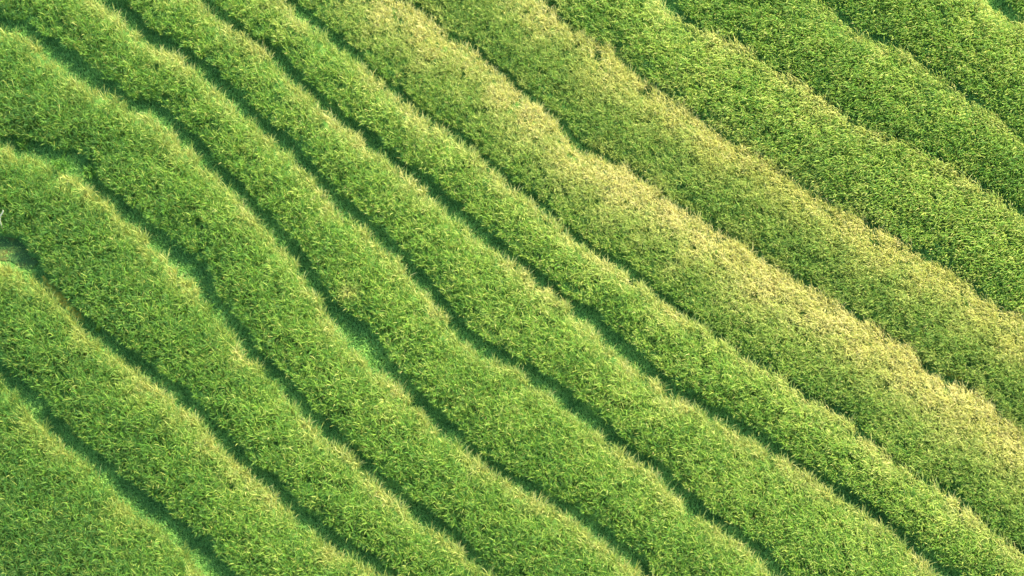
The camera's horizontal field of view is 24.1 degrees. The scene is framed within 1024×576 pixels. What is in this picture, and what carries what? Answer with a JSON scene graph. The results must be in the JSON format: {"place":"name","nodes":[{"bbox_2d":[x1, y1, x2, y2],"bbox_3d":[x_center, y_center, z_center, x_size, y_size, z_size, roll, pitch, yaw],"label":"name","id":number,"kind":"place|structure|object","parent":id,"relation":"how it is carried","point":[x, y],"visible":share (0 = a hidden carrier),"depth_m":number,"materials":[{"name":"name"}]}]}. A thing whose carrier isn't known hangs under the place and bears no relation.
{"place":"outdoors","nodes":[
{"label":"outdoors","id":0,"kind":"place"},
{"bbox_2d":[0,236,37,269],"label":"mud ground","id":1,"kind":"structure","parent":0,"point":[24,263],"depth_m":77.19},
{"bbox_2d":[0,0,1023,575],"bbox_3d":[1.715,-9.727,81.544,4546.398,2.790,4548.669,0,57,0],"label":"terrain","id":2,"kind":"structure","parent":0,"point":[496,222],"depth_m":76.10,"materials":[{"name":"green plant"}]},
{"bbox_2d":[13,137,33,150],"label":"weed clump","id":3,"kind":"object","parent":2,"relation":"on","point":[25,143],"visible":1,"depth_m":79.14,"materials":[{"name":"green plant"}]},
{"bbox_2d":[48,149,70,172],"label":"weed clump","id":4,"kind":"object","parent":2,"relation":"on","point":[59,165],"visible":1,"depth_m":78.62,"materials":[{"name":"green plant"}]},
{"bbox_2d":[41,276,83,321],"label":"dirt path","id":5,"kind":"structure","parent":2,"relation":"on","point":[47,284],"depth_m":76.21,"materials":[{"name":"green plant"}]},
{"bbox_2d":[76,162,98,180],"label":"weed clump","id":6,"kind":"object","parent":2,"relation":"on","point":[88,173],"visible":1,"depth_m":78.50,"materials":[{"name":"green plant"}]},
{"bbox_2d":[96,316,110,332],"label":"weed clump","id":7,"kind":"object","parent":2,"relation":"on","point":[99,325],"visible":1,"depth_m":75.40,"materials":[{"name":"green plant"}]},
{"bbox_2d":[0,372,213,575],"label":"rice strip","id":8,"kind":"object","parent":2,"relation":"on","point":[64,507],"visible":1,"depth_m":71.77,"materials":[{"name":"green plant"}]},
{"bbox_2d":[0,258,397,575],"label":"rice strip","id":9,"kind":"object","parent":2,"relation":"on","point":[188,437],"visible":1,"depth_m":73.04,"materials":[{"name":"green plant"}]},
{"bbox_2d":[203,301,215,313],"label":"weed clump","id":10,"kind":"object","parent":2,"relation":"on","point":[210,304],"visible":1,"depth_m":75.50,"materials":[{"name":"green plant"}]},
{"bbox_2d":[0,137,495,575],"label":"rice strip","id":11,"kind":"object","parent":2,"relation":"on","point":[219,347],"visible":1,"depth_m":74.62,"materials":[{"name":"green plant"}]},
{"bbox_2d":[0,25,655,575],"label":"rice strip","id":12,"kind":"object","parent":2,"relation":"on","point":[254,235],"visible":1,"depth_m":74.86,"materials":[{"name":"green plant"}]},
{"bbox_2d":[0,0,783,575],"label":"rice strip","id":13,"kind":"object","parent":2,"relation":"on","point":[512,420],"visible":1,"depth_m":74.14,"materials":[{"name":"green plant"}]},
{"bbox_2d":[129,0,947,575],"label":"rice strip","id":14,"kind":"object","parent":2,"relation":"on","point":[667,416],"visible":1,"depth_m":73.72,"materials":[{"name":"green plant"}]},
{"bbox_2d":[211,0,1023,575],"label":"rice strip","id":15,"kind":"object","parent":2,"relation":"on","point":[753,380],"visible":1,"depth_m":74.06,"materials":[{"name":"green plant"}]},
{"bbox_2d":[298,0,1023,545],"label":"rice strip","id":16,"kind":"object","parent":2,"relation":"on","point":[966,406],"visible":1,"depth_m":74.80,"materials":[{"name":"green plant"}]},
{"bbox_2d":[409,0,1023,429],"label":"rice strip","id":17,"kind":"object","parent":2,"relation":"on","point":[853,246],"visible":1,"depth_m":76.27,"materials":[{"name":"green plant"}]},
{"bbox_2d":[553,0,1023,315],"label":"rice strip","id":18,"kind":"object","parent":2,"relation":"on","point":[916,182],"visible":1,"depth_m":77.00,"materials":[{"name":"green plant"}]},
{"bbox_2d":[674,0,1023,206],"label":"rice strip","id":19,"kind":"object","parent":2,"relation":"on","point":[752,20],"visible":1,"depth_m":78.12,"materials":[{"name":"green plant"}]},
{"bbox_2d":[825,0,1023,134],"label":"rice strip","id":20,"kind":"object","parent":2,"relation":"on","point":[995,57],"visible":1,"depth_m":78.83,"materials":[{"name":"green plant"}]},
{"bbox_2d":[943,370,965,379],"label":"grass","id":21,"kind":"structure","parent":2,"relation":"on","point":[956,376],"depth_m":73.11,"materials":[{"name":"green plant"}]},
{"bbox_2d":[1003,0,1023,15],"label":"rice strip","id":22,"kind":"object","parent":2,"relation":"on","point":[1017,4],"visible":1,"depth_m":79.57,"materials":[{"name":"green plant"}]},
{"bbox_2d":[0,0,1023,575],"bbox_3d":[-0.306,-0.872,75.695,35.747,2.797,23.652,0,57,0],"label":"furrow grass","id":23,"kind":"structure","parent":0,"point":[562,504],"depth_m":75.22,"materials":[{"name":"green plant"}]}
]}

